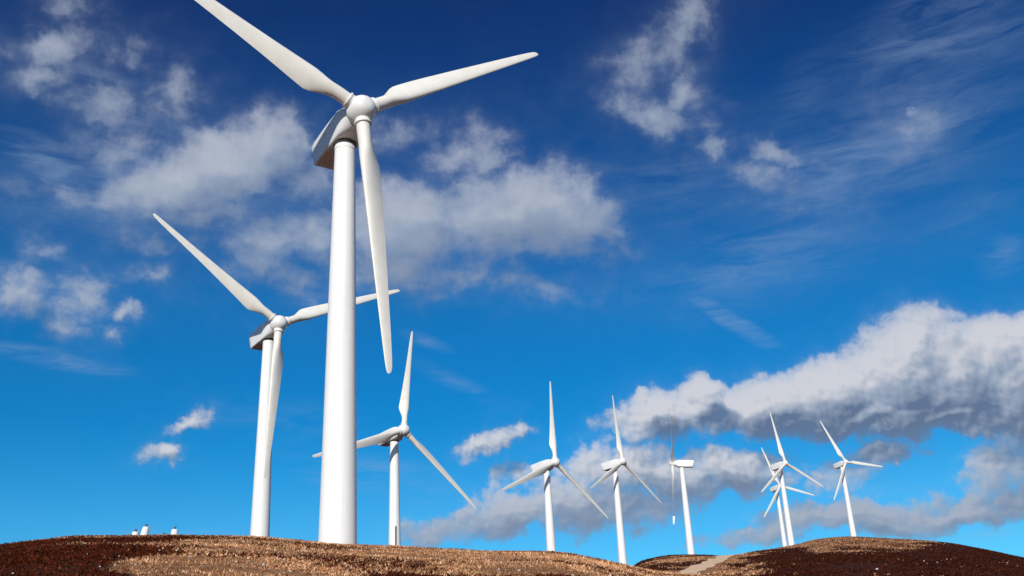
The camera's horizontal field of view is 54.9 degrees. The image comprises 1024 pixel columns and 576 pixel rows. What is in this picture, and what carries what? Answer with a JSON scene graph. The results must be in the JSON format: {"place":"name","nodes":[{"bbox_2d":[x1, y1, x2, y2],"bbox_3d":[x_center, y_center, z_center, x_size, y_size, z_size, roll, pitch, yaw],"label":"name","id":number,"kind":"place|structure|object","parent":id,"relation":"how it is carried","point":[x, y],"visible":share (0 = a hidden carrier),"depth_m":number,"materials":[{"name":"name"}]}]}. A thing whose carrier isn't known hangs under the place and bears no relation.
{"place":"outdoors","nodes":[
{"label":"outdoors","id":0,"kind":"place"},
{"bbox_2d":[0,534,1023,575],"bbox_3d":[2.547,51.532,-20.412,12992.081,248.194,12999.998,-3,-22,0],"label":"ground","id":1,"kind":"structure","parent":0,"point":[681,567],"depth_m":55.69,"materials":[{"name":"brown plant"}]},
{"bbox_2d":[140,524,148,534],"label":"white marker","id":2,"kind":"object","parent":1,"relation":"on","point":[145,530],"visible":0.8,"depth_m":77.12,"materials":[{"name":"metal"}]},
{"bbox_2d":[171,527,177,534],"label":"white marker","id":3,"kind":"object","parent":1,"relation":"on","point":[174,531],"visible":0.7,"depth_m":78.55,"materials":[{"name":"metal"}]},
{"bbox_2d":[153,214,399,536],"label":"wind turbine","id":4,"kind":"object","parent":1,"relation":"on","point":[265,337],"visible":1,"depth_m":142.19,"materials":[{"name":"metal"}]},
{"bbox_2d":[9,534,716,575],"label":"dry grass","id":5,"kind":"structure","parent":1,"relation":"on","point":[457,554],"depth_m":38.17,"materials":[{"name":"beige plant"}]},
{"bbox_2d":[195,0,537,543],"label":"wind turbine","id":6,"kind":"object","parent":1,"relation":"on","point":[345,133],"visible":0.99,"depth_m":79.07,"materials":[{"name":"paint"}]},
{"bbox_2d":[312,331,475,545],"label":"wind turbine","id":7,"kind":"object","parent":1,"relation":"on","point":[392,437],"visible":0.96,"depth_m":203.71,"materials":[{"name":"metal"}]},
{"bbox_2d":[12,543,1007,573],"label":"stones","id":8,"kind":"object","parent":1,"relation":"on","point":[485,553],"visible":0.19,"depth_m":35.49,"materials":[{"name":"stone"}]},
{"bbox_2d":[502,381,607,551],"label":"wind turbine","id":9,"kind":"object","parent":1,"relation":"on","point":[544,467],"visible":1,"depth_m":262.10,"materials":[{"name":"metal"}]},
{"bbox_2d":[591,395,661,563],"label":"wind turbine","id":10,"kind":"object","parent":1,"relation":"on","point":[611,467],"visible":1,"depth_m":325.81,"materials":[{"name":"metal"}]},
{"bbox_2d":[669,416,694,554],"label":"wind turbine","id":11,"kind":"object","parent":1,"relation":"on","point":[681,464],"visible":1,"depth_m":373.72,"materials":[{"name":"metal"}]},
{"bbox_2d":[678,554,736,573],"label":"dirt track","id":12,"kind":"structure","parent":1,"relation":"on","point":[702,566],"depth_m":183.98,"materials":[{"name":"beige soil"}]},
{"bbox_2d":[761,447,814,546],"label":"wind turbine","id":13,"kind":"object","parent":1,"relation":"on","point":[776,488],"visible":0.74,"depth_m":550.14,"materials":[{"name":"metal"}]},
{"bbox_2d":[761,413,822,545],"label":"wind turbine","id":14,"kind":"object","parent":1,"relation":"on","point":[779,466],"visible":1,"depth_m":430.21,"materials":[{"name":"metal"}]},
{"bbox_2d":[637,536,1017,575],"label":"grass","id":15,"kind":"structure","parent":1,"relation":"on","point":[750,553],"depth_m":256.68,"materials":[{"name":"brown plant"}]},
{"bbox_2d":[820,421,881,536],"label":"wind turbine","id":16,"kind":"object","parent":1,"relation":"on","point":[841,465],"visible":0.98,"depth_m":489.74,"materials":[{"name":"metal"}]},
{"bbox_2d":[0,0,1023,564],"label":"sky","id":17,"kind":"structure","parent":0,"point":[715,217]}
]}

